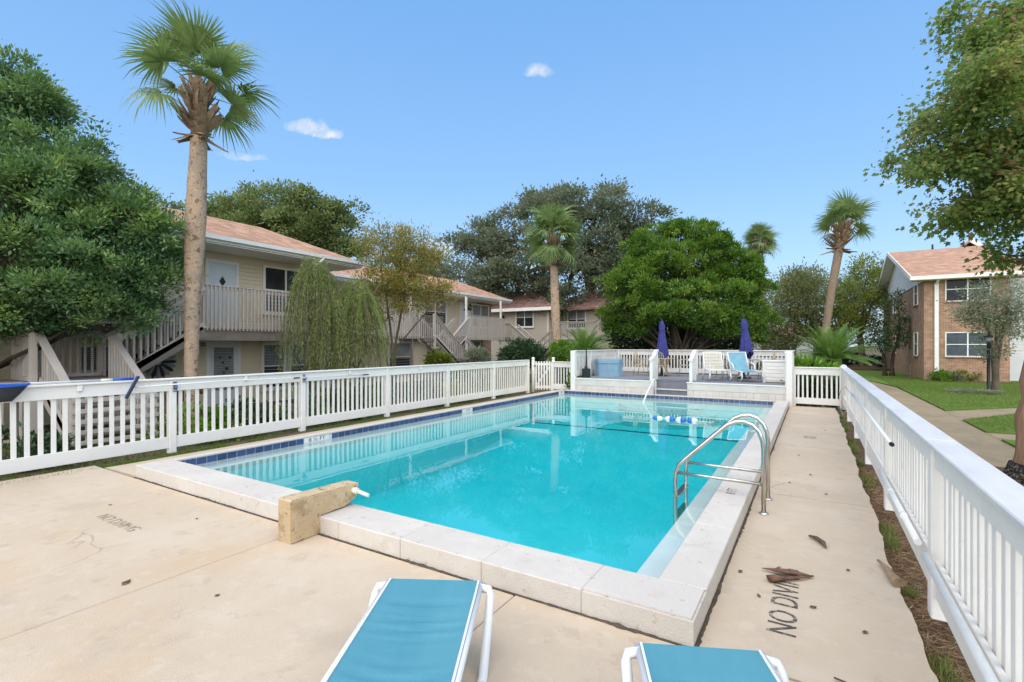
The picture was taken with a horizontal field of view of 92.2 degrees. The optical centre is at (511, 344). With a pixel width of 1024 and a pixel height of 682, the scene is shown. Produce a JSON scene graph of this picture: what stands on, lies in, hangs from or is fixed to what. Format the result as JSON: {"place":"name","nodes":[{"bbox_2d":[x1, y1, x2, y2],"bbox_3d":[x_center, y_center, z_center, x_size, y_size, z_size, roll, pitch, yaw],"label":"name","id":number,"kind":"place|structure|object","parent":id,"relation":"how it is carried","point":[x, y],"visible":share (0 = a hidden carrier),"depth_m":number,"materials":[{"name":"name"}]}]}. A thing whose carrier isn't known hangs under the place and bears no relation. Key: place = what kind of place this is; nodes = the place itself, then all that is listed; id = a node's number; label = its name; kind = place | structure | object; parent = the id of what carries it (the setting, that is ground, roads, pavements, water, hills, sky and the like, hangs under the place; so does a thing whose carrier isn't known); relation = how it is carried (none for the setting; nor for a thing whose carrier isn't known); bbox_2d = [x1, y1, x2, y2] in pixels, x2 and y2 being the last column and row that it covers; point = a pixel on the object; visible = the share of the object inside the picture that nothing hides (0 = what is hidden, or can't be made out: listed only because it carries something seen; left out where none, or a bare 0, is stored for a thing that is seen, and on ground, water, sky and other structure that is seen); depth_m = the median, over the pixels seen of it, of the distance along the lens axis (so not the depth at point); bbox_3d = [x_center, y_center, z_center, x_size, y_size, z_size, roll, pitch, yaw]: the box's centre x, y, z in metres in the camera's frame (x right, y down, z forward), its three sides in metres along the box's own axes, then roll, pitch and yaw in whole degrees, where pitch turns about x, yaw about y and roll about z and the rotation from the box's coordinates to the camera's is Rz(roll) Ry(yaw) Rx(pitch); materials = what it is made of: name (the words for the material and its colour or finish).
{"place":"outdoors","nodes":[
{"label":"outdoors","id":0,"kind":"place"},
{"bbox_2d":[0,347,889,484],"bbox_3d":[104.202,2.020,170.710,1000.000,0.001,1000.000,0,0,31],"label":"ground","id":1,"kind":"structure","parent":0,"point":[48,427],"depth_m":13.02,"materials":[{"name":"green plant"}]},
{"bbox_2d":[0,379,26,444],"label":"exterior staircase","id":2,"kind":"structure","parent":1,"relation":"on","point":[3,381],"depth_m":10.13,"materials":[{"name":"beige wood"}]},
{"bbox_2d":[2,421,93,471],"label":"shrub","id":3,"kind":"object","parent":1,"relation":"on","point":[47,443],"visible":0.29,"depth_m":8.06,"materials":[{"name":"green plant"}]},
{"bbox_2d":[0,38,208,368],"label":"broadleaf evergreen","id":4,"kind":"object","parent":1,"relation":"on","point":[68,195],"visible":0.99,"depth_m":10.47,"materials":[{"name":"green plant"}]},
{"bbox_2d":[11,288,206,438],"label":"exterior staircase","id":5,"kind":"structure","parent":1,"relation":"on","point":[122,363],"depth_m":11.33,"materials":[{"name":"white wood"}]},
{"bbox_2d":[70,392,158,446],"bbox_3d":[-7.854,1.470,9.803,0.047,1.000,1.450,0,0,31],"label":"lattice screen","id":6,"kind":"object","parent":1,"relation":"on","point":[105,409],"visible":0.38,"depth_m":9.75,"materials":[{"name":"beige wood"}]},
{"bbox_2d":[0,196,364,428],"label":"apartment building","id":7,"kind":"structure","parent":1,"relation":"on","point":[249,271],"depth_m":16.16,"materials":[{"name":"beige paint"}]},
{"bbox_2d":[79,343,129,398],"bbox_3d":[-11.161,0.700,13.491,0.050,1.480,1.180,0,0,31],"label":"window","id":8,"kind":"structure","parent":7,"relation":"in","point":[80,344],"depth_m":13.21,"materials":[{"name":"grey glass"}]},
{"bbox_2d":[144,356,176,378],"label":"palm plant","id":9,"kind":"object","parent":7,"relation":"attached to","point":[162,367],"depth_m":14.68,"materials":[{"name":"grey"}]},
{"bbox_2d":[205,258,238,323],"bbox_3d":[-9.514,-1.670,16.188,0.050,2.200,1.080,0,0,31],"label":"door","id":10,"kind":"structure","parent":7,"relation":"in","point":[218,272],"depth_m":16.16,"materials":[{"name":"white metal"}]},
{"bbox_2d":[206,341,240,406],"bbox_3d":[-9.488,0.930,16.230,0.050,2.200,1.120,0,0,31],"label":"door","id":11,"kind":"structure","parent":7,"relation":"in","point":[222,357],"depth_m":16.21,"materials":[{"name":"grey"}]},
{"bbox_2d":[261,342,287,391],"bbox_3d":[-8.543,0.775,17.721,0.110,1.730,0.990,0,0,31],"label":"window","id":12,"kind":"structure","parent":7,"relation":"in","point":[268,357],"depth_m":17.67,"materials":[{"name":"grey glass"}]},
{"bbox_2d":[262,264,306,315],"bbox_3d":[-8.296,-1.950,18.127,0.110,1.780,1.840,0,0,31],"label":"window","id":13,"kind":"structure","parent":7,"relation":"in","point":[274,279],"depth_m":17.84,"materials":[{"name":"white glass"}]},
{"bbox_2d":[288,343,321,388],"bbox_3d":[-7.866,0.775,18.831,0.110,1.730,1.490,0,0,31],"label":"window","id":14,"kind":"structure","parent":7,"relation":"in","point":[289,357],"depth_m":18.50,"materials":[{"name":"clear glass"}]},
{"bbox_2d":[135,400,253,444],"bbox_3d":[-6.639,1.709,10.268,1.912,1.232,2.030,0,0,31],"label":"shrub","id":15,"kind":"object","parent":1,"relation":"on","point":[209,425],"visible":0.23,"depth_m":10.32,"materials":[{"name":"green plant"}]},
{"bbox_2d":[113,0,282,430],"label":"sabal palm","id":16,"kind":"object","parent":1,"relation":"on","point":[182,42],"visible":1,"depth_m":11.31,"materials":[{"name":"green plant"}]},
{"bbox_2d":[199,394,286,435],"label":"shrub","id":17,"kind":"object","parent":1,"relation":"on","point":[253,411],"visible":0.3,"depth_m":11.21,"materials":[{"name":"green plant"}]},
{"bbox_2d":[177,170,341,235],"bbox_3d":[-20.553,-5.683,39.683,13.070,15.435,8.225,0,0,8],"label":"shade tree","id":18,"kind":"object","parent":1,"relation":"on","point":[240,206],"visible":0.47,"depth_m":37.51,"materials":[{"name":"green plant"}]},
{"bbox_2d":[5,392,532,480],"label":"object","id":19,"kind":"object","parent":1,"relation":"on","point":[290,434],"visible":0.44,"depth_m":10.98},
{"bbox_2d":[0,360,529,474],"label":"picket fence","id":20,"kind":"object","parent":19,"relation":"on","point":[172,441],"visible":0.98,"depth_m":9.40,"materials":[{"name":"white paint"}]},
{"bbox_2d":[0,377,133,401],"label":"leaf net","id":21,"kind":"object","parent":20,"relation":"on","point":[9,392],"visible":1,"depth_m":6.85,"materials":[{"name":"blue"}]},
{"bbox_2d":[259,387,343,427],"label":"shrub","id":22,"kind":"object","parent":1,"relation":"on","point":[292,409],"visible":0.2,"depth_m":12.24,"materials":[{"name":"green plant"}]},
{"bbox_2d":[272,253,350,410],"bbox_3d":[-5.851,-0.412,14.584,2.236,4.895,2.295,0,0,31],"label":"weeping shrub","id":23,"kind":"object","parent":1,"relation":"on","point":[314,283],"visible":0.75,"depth_m":14.33,"materials":[{"name":"green plant"}]},
{"bbox_2d":[258,187,378,264],"bbox_3d":[-16.122,-5.115,40.415,9.766,14.360,8.591,0,0,31],"label":"shade tree","id":24,"kind":"object","parent":1,"relation":"on","point":[319,229],"visible":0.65,"depth_m":38.72,"materials":[{"name":"green plant"}]},
{"bbox_2d":[305,291,356,409],"bbox_3d":[-5.282,0.197,14.302,1.589,3.672,1.616,0,0,31],"label":"weeping shrub","id":25,"kind":"object","parent":1,"relation":"on","point":[337,305],"visible":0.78,"depth_m":14.05,"materials":[{"name":"green plant"}]},
{"bbox_2d":[309,386,373,421],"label":"shrub","id":26,"kind":"object","parent":1,"relation":"on","point":[341,401],"visible":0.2,"depth_m":13.28,"materials":[{"name":"green plant"}]},
{"bbox_2d":[313,276,394,410],"bbox_3d":[-4.684,-0.055,15.040,2.326,4.182,2.352,0,0,31],"label":"weeping shrub","id":27,"kind":"object","parent":1,"relation":"on","point":[350,303],"visible":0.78,"depth_m":14.72,"materials":[{"name":"green plant"}]},
{"bbox_2d":[340,213,466,392],"bbox_3d":[-3.844,-1.307,17.431,4.604,6.672,3.220,0,0,-12],"label":"crape myrtle","id":28,"kind":"object","parent":1,"relation":"on","point":[395,285],"visible":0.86,"depth_m":17.16,"materials":[{"name":"green plant"}]},
{"bbox_2d":[327,265,511,387],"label":"apartment building","id":29,"kind":"structure","parent":1,"relation":"on","point":[411,350],"depth_m":28.56,"materials":[{"name":"beige paint"}]},
{"bbox_2d":[388,341,409,366],"bbox_3d":[-6.086,0.650,26.795,0.050,1.680,1.780,0,0,31],"label":"window","id":30,"kind":"structure","parent":29,"relation":"in","point":[403,350],"depth_m":26.97,"materials":[{"name":"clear glass"}]},
{"bbox_2d":[423,298,446,325],"bbox_3d":[-4.523,-1.950,29.297,0.110,1.580,2.140,0,0,31],"label":"window","id":31,"kind":"structure","parent":29,"relation":"in","point":[444,309],"depth_m":29.57,"materials":[{"name":"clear glass"}]},
{"bbox_2d":[395,381,450,409],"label":"shrub","id":32,"kind":"object","parent":1,"relation":"on","point":[420,392],"visible":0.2,"depth_m":15.91,"materials":[{"name":"green plant"}]},
{"bbox_2d":[420,347,455,393],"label":"leafy shrub","id":33,"kind":"object","parent":1,"relation":"on","point":[438,356],"visible":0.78,"depth_m":17.79,"materials":[{"name":"green plant"}]},
{"bbox_2d":[418,314,475,385],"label":"exterior staircase","id":34,"kind":"structure","parent":1,"relation":"on","point":[437,341],"depth_m":25.17,"materials":[{"name":"white wood"}]},
{"bbox_2d":[414,240,488,287],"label":"shade tree","id":35,"kind":"object","parent":1,"relation":"on","point":[456,265],"visible":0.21,"depth_m":45.11,"materials":[{"name":"green plant"}]},
{"bbox_2d":[437,317,484,378],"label":"exterior staircase","id":36,"kind":"structure","parent":1,"relation":"on","point":[465,341],"depth_m":27.86,"materials":[{"name":"white wood"}]},
{"bbox_2d":[0,389,938,681],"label":"pool deck","id":37,"kind":"structure","parent":1,"relation":"on","point":[78,547],"depth_m":3.66,"materials":[{"name":"concrete"}]},
{"bbox_2d":[278,480,369,544],"bbox_3d":[-1.832,1.647,4.903,0.423,0.405,0.800,0,0,31],"label":"spout box","id":38,"kind":"object","parent":37,"relation":"on","point":[300,513],"visible":1,"depth_m":4.74,"materials":[{"name":"beige stone"}]},
{"bbox_2d":[320,578,493,681],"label":"sun lounger","id":39,"kind":"object","parent":37,"relation":"on","point":[413,630],"visible":1,"depth_m":2.55,"materials":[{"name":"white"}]},
{"bbox_2d":[136,390,788,645],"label":"swimming pool","id":40,"kind":"structure","parent":37,"relation":"in","point":[567,505],"depth_m":8.91,"materials":[{"name":"liquid"}]},
{"bbox_2d":[571,351,791,406],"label":"wooden deck","id":41,"kind":"structure","parent":37,"relation":"on","point":[682,385],"depth_m":16.93,"materials":[{"name":"white paint"}]},
{"bbox_2d":[551,361,570,390],"bbox_3d":[2.027,1.250,19.309,1.095,1.200,0.145,0,0,31],"label":"picket fence","id":42,"kind":"object","parent":41,"relation":"attached to","point":[558,364],"visible":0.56,"depth_m":19.38,"materials":[{"name":"white paint"}]},
{"bbox_2d":[532,357,554,391],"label":"gate","id":43,"kind":"structure","parent":42,"relation":"attached to","point":[535,383],"depth_m":19.59,"materials":[{"name":"white paint"}]},
{"bbox_2d":[572,349,616,377],"bbox_3d":[3.556,0.723,20.605,0.160,1.035,4.630,0,0,31],"label":"deck railing","id":44,"kind":"object","parent":41,"relation":"on","point":[603,354],"visible":0.58,"depth_m":19.94,"materials":[{"name":"white paint"}]},
{"bbox_2d":[594,359,622,376],"bbox_3d":[3.881,0.900,19.832,1.044,0.680,1.044,0,0,31],"label":"octagonal tub","id":45,"kind":"object","parent":41,"relation":"on","point":[608,367],"visible":1,"depth_m":19.39,"materials":[{"name":"plastic"}]},
{"bbox_2d":[649,349,658,380],"bbox_3d":[5.021,0.699,17.438,0.120,1.078,0.840,0,0,31],"label":"step railing","id":46,"kind":"object","parent":41,"relation":"on","point":[653,359],"visible":0.88,"depth_m":17.43,"materials":[{"name":"white paint"}]},
{"bbox_2d":[656,319,668,375],"bbox_3d":[6.037,0.092,19.863,0.508,2.295,0.487,0,0,31],"label":"patio umbrella","id":47,"kind":"object","parent":41,"relation":"on","point":[662,346],"visible":0.89,"depth_m":19.74,"materials":[{"name":"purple fabric"}]},
{"bbox_2d":[688,350,696,381],"bbox_3d":[6.147,0.699,16.750,0.120,1.078,0.840,0,0,31],"label":"step railing","id":48,"kind":"object","parent":41,"relation":"on","point":[692,359],"visible":1,"depth_m":16.74,"materials":[{"name":"white paint"}]},
{"bbox_2d":[617,349,789,375],"bbox_3d":[7.773,0.723,20.737,6.910,1.035,0.160,0,0,31],"label":"deck railing","id":49,"kind":"object","parent":41,"relation":"on","point":[758,353],"visible":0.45,"depth_m":20.93,"materials":[{"name":"white paint"}]},
{"bbox_2d":[702,352,731,381],"bbox_3d":[7.149,0.743,17.273,0.724,1.005,1.480,0,0,11],"label":"sun lounger","id":50,"kind":"object","parent":41,"relation":"on","point":[715,358],"visible":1,"depth_m":17.77,"materials":[{"name":"white plastic"}]},
{"bbox_2d":[737,317,753,378],"bbox_3d":[8.638,0.092,18.276,0.602,2.295,0.487,0,0,31],"label":"patio umbrella","id":51,"kind":"object","parent":41,"relation":"on","point":[745,344],"visible":0.9,"depth_m":18.18,"materials":[{"name":"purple fabric"}]},
{"bbox_2d":[727,352,763,381],"bbox_3d":[7.989,0.743,16.953,0.760,1.005,1.480,0,0,4],"label":"sun lounger","id":52,"kind":"object","parent":41,"relation":"on","point":[738,362],"visible":0.98,"depth_m":17.47,"materials":[{"name":"blue fabric"}]},
{"bbox_2d":[762,360,784,382],"bbox_3d":[8.803,0.875,16.418,0.800,0.730,0.680,0,0,31],"label":"storage box","id":53,"kind":"object","parent":41,"relation":"on","point":[773,370],"visible":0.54,"depth_m":16.17,"materials":[{"name":"white paint"}]},
{"bbox_2d":[621,642,789,681],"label":"sun lounger","id":54,"kind":"object","parent":37,"relation":"on","point":[666,663],"visible":1,"depth_m":2.29,"materials":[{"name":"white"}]},
{"bbox_2d":[672,413,772,524],"bbox_3d":[2.514,1.890,5.899,1.035,2.119,0.690,0,0,31],"label":"pool ladder","id":55,"kind":"object","parent":37,"relation":"attached to","point":[764,483],"visible":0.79,"depth_m":5.87,"materials":[{"name":"metal"}]},
{"bbox_2d":[792,367,840,408],"bbox_3d":[9.075,1.255,14.656,1.335,1.190,0.145,0,0,31],"label":"picket fence","id":56,"kind":"object","parent":37,"relation":"on","point":[821,371],"visible":0.93,"depth_m":14.67,"materials":[{"name":"white paint"}]},
{"bbox_2d":[877,559,905,586],"bbox_3d":[3.020,1.810,3.946,0.099,0.071,0.431,0,0,21],"label":"frond stub","id":57,"kind":"object","parent":37,"relation":"on","point":[895,579],"visible":1,"depth_m":3.80,"materials":[{"name":"beige plant"}]},
{"bbox_2d":[460,345,492,362],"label":"round shrub","id":58,"kind":"object","parent":1,"relation":"on","point":[472,355],"visible":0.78,"depth_m":24.75,"materials":[{"name":"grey plant"}]},
{"bbox_2d":[493,337,548,375],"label":"round shrub","id":59,"kind":"object","parent":1,"relation":"on","point":[529,350],"visible":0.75,"depth_m":26.60,"materials":[{"name":"green plant"}]},
{"bbox_2d":[520,199,585,379],"bbox_3d":[2.173,-2.957,27.107,3.771,9.992,4.114,0,0,-2],"label":"sabal palm","id":60,"kind":"object","parent":1,"relation":"on","point":[550,221],"visible":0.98,"depth_m":26.64,"materials":[{"name":"green plant"}]},
{"bbox_2d":[431,173,682,320],"bbox_3d":[4.020,-5.657,39.810,20.825,15.620,9.827,0,0,-2],"label":"live oak","id":61,"kind":"object","parent":1,"relation":"on","point":[495,246],"visible":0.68,"depth_m":38.06,"materials":[{"name":"green plant"}]},
{"bbox_2d":[543,336,580,389],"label":"leafy shrub","id":62,"kind":"object","parent":1,"relation":"on","point":[559,355],"visible":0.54,"depth_m":20.35,"materials":[{"name":"green plant"}]},
{"bbox_2d":[491,290,671,373],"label":"apartment building","id":63,"kind":"structure","parent":1,"relation":"on","point":[521,311],"depth_m":37.76,"materials":[{"name":"beige paint"}]},
{"bbox_2d":[515,311,533,327],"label":"window","id":64,"kind":"structure","parent":63,"relation":"in","point":[525,319],"depth_m":37.98,"materials":[{"name":"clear glass"}]},
{"bbox_2d":[567,310,585,329],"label":"window","id":65,"kind":"structure","parent":63,"relation":"in","point":[580,315],"depth_m":38.10,"materials":[{"name":"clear glass"}]},
{"bbox_2d":[548,324,616,376],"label":"sago palm","id":66,"kind":"object","parent":1,"relation":"on","point":[584,343],"visible":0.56,"depth_m":24.12,"materials":[{"name":"green plant"}]},
{"bbox_2d":[601,315,695,372],"bbox_3d":[8.671,-0.164,30.964,6.042,4.382,3.752,0,0,1],"label":"round shrub","id":67,"kind":"object","parent":1,"relation":"on","point":[636,344],"visible":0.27,"depth_m":30.54,"materials":[{"name":"green plant"}]},
{"bbox_2d":[591,215,786,373],"bbox_3d":[9.940,-2.665,28.261,11.217,9.512,7.150,0,0,-2],"label":"tree","id":68,"kind":"object","parent":1,"relation":"on","point":[713,273],"visible":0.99,"depth_m":26.86,"materials":[{"name":"green plant"}]},
{"bbox_2d":[665,322,754,374],"bbox_3d":[12.490,-0.171,31.043,6.094,4.398,3.790,0,0,-2],"label":"round shrub","id":69,"kind":"object","parent":1,"relation":"on","point":[734,343],"visible":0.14,"depth_m":30.32,"materials":[{"name":"green plant"}]},
{"bbox_2d":[752,261,855,355],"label":"crape myrtle","id":70,"kind":"object","parent":1,"relation":"on","point":[797,291],"visible":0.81,"depth_m":41.12,"materials":[{"name":"green plant"}]},
{"bbox_2d":[799,375,830,406],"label":"hedge plant","id":71,"kind":"object","parent":1,"relation":"on","point":[814,385],"visible":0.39,"depth_m":15.37,"materials":[{"name":"green plant"}]},
{"bbox_2d":[794,352,839,377],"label":"leafy shrub","id":72,"kind":"object","parent":1,"relation":"on","point":[807,361],"visible":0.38,"depth_m":19.04,"materials":[{"name":"green plant"}]},
{"bbox_2d":[790,323,883,380],"bbox_3d":[14.922,0.458,22.983,3.958,3.124,4.179,0,0,31],"label":"sago palm","id":73,"kind":"object","parent":1,"relation":"on","point":[829,350],"visible":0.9,"depth_m":22.55,"materials":[{"name":"green plant"}]},
{"bbox_2d":[817,251,889,364],"bbox_3d":[28.477,-2.816,40.222,7.539,9.733,5.241,0,0,-3],"label":"crape myrtle","id":74,"kind":"object","parent":1,"relation":"on","point":[862,318],"visible":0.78,"depth_m":39.74,"materials":[{"name":"green plant"}]},
{"bbox_2d":[839,414,975,681],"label":"mulch bed","id":75,"kind":"object","parent":1,"relation":"on","point":[861,455],"visible":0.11,"depth_m":4.17,"materials":[{"name":"brown plant"}]},
{"bbox_2d":[838,410,972,681],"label":"weeds","id":76,"kind":"object","parent":75,"relation":"on","point":[889,531],"visible":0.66,"depth_m":4.74,"materials":[{"name":"green plant"}]},
{"bbox_2d":[841,367,1023,681],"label":"picket fence","id":77,"kind":"object","parent":75,"relation":"on","point":[962,506],"visible":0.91,"depth_m":2.91,"materials":[{"name":"white paint"}]},
{"bbox_2d":[839,387,894,446],"bbox_3d":[5.241,1.095,7.506,0.083,0.620,7.735,0,0,31],"label":"rescue hook","id":78,"kind":"object","parent":77,"relation":"attached to","point":[885,436],"visible":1,"depth_m":5.46,"materials":[{"name":"white metal"}]},
{"bbox_2d":[878,469,998,681],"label":"rail","id":79,"kind":"object","parent":77,"relation":"attached to","point":[982,663],"visible":1,"depth_m":2.70,"materials":[{"name":"white plastic"}]},
{"bbox_2d":[863,0,1023,484],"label":"maple tree","id":80,"kind":"object","parent":1,"relation":"on","point":[987,85],"visible":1,"depth_m":7.42,"materials":[{"name":"green plant"}]},
{"bbox_2d":[875,238,1023,381],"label":"brick building","id":81,"kind":"structure","parent":1,"relation":"on","point":[926,279],"depth_m":26.83,"materials":[{"name":"brown brick"}]},
{"bbox_2d":[945,278,990,302],"bbox_3d":[24.060,-2.955,26.020,1.880,1.370,0.110,0,0,31],"label":"window","id":82,"kind":"structure","parent":81,"relation":"in","point":[952,294],"depth_m":26.18,"materials":[{"name":"white plastic"}]},
{"bbox_2d":[945,332,990,357],"bbox_3d":[24.060,-0.005,26.020,1.880,1.370,0.110,0,0,31],"label":"window","id":83,"kind":"structure","parent":81,"relation":"in","point":[958,346],"depth_m":26.14,"materials":[{"name":"grey glass"}]},
{"bbox_2d":[0,0,1023,346],"label":"sky","id":84,"kind":"structure","parent":0,"point":[738,114],"materials":[{"name":"blue"}]},
{"bbox_2d":[498,321,608,373],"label":"exterior staircase","id":85,"kind":"structure","parent":0,"point":[563,328],"depth_m":34.28,"materials":[{"name":"white wood"}]},
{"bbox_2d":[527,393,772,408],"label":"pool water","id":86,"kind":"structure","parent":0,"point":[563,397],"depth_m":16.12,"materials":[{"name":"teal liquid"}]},
{"bbox_2d":[698,361,876,365],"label":"street","id":87,"kind":"structure","parent":0,"point":[724,363],"depth_m":53.30,"materials":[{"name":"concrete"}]},
{"bbox_2d":[742,221,782,349],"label":"sabal palm","id":88,"kind":"object","parent":87,"relation":"on","point":[756,233],"visible":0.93,"depth_m":47.42,"materials":[{"name":"green plant"}]},
{"bbox_2d":[769,257,873,356],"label":"crape myrtle","id":89,"kind":"object","parent":87,"relation":"on","point":[824,272],"visible":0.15,"depth_m":51.27,"materials":[{"name":"green plant"}]},
{"bbox_2d":[852,370,1020,410],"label":"lawn","id":90,"kind":"structure","parent":0,"point":[869,375],"depth_m":19.57,"materials":[{"name":"green plant"}]},
{"bbox_2d":[811,187,881,357],"bbox_3d":[20.080,-3.669,29.719,3.621,11.418,4.788,0,0,31],"label":"sabal palm","id":91,"kind":"object","parent":90,"relation":"on","point":[842,211],"visible":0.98,"depth_m":29.75,"materials":[{"name":"green plant"}]},
{"bbox_2d":[862,287,912,375],"bbox_3d":[23.629,-0.811,30.925,3.267,5.736,2.167,0,0,-5],"label":"tree","id":92,"kind":"object","parent":90,"relation":"on","point":[897,332],"visible":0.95,"depth_m":30.91,"materials":[{"name":"green plant"}]},
{"bbox_2d":[925,380,1014,383],"bbox_3d":[23.630,1.927,25.468,3.400,0.030,1.300,0,0,31],"label":"planting bed","id":93,"kind":"object","parent":90,"relation":"on","point":[972,382],"visible":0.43,"depth_m":25.14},
{"bbox_2d":[927,367,957,380],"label":"bedding shrub","id":94,"kind":"object","parent":93,"relation":"on","point":[937,374],"visible":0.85,"depth_m":26.12,"materials":[{"name":"green plant"}]},
{"bbox_2d":[944,388,1008,394],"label":"strap lily","id":95,"kind":"object","parent":90,"relation":"on","point":[978,391],"visible":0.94,"depth_m":19.52,"materials":[{"name":"green plant"}]},
{"bbox_2d":[936,275,1023,391],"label":"thin tree","id":96,"kind":"object","parent":90,"relation":"on","point":[1003,318],"visible":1,"depth_m":19.88,"materials":[{"name":"green plant"}]},
{"bbox_2d":[983,334,993,389],"bbox_3d":[19.231,0.750,19.894,0.340,2.360,0.323,0,0,31],"label":"lamp post","id":97,"kind":"object","parent":90,"relation":"on","point":[989,339],"visible":0.88,"depth_m":19.85,"materials":[{"name":"black metal"}]},
{"bbox_2d":[870,382,1014,466],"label":"path","id":98,"kind":"structure","parent":0,"point":[992,450],"depth_m":11.31,"materials":[{"name":"beige concrete"}]},
{"bbox_2d":[945,408,1016,420],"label":"path","id":99,"kind":"structure","parent":0,"point":[961,415],"depth_m":14.30,"materials":[{"name":"beige concrete"}]},
{"bbox_2d":[963,413,1015,434],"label":"lawn","id":100,"kind":"structure","parent":0,"point":[988,431],"depth_m":11.77,"materials":[{"name":"green plant"}]},
{"bbox_3d":[-4.538,0.730,10.819,0.095,0.180,0.060,0,0,31],"label":"pole hook","id":101,"kind":"object","parent":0,"visible":0},
{"bbox_2d":[125,374,368,398],"bbox_3d":[-4.929,0.686,10.144,0.109,0.366,5.159,0,0,30],"label":"pool brush","id":102,"kind":"object","parent":101,"relation":"hanging from","point":[132,387],"visible":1,"depth_m":8.91,"materials":[{"name":"blue plastic"}]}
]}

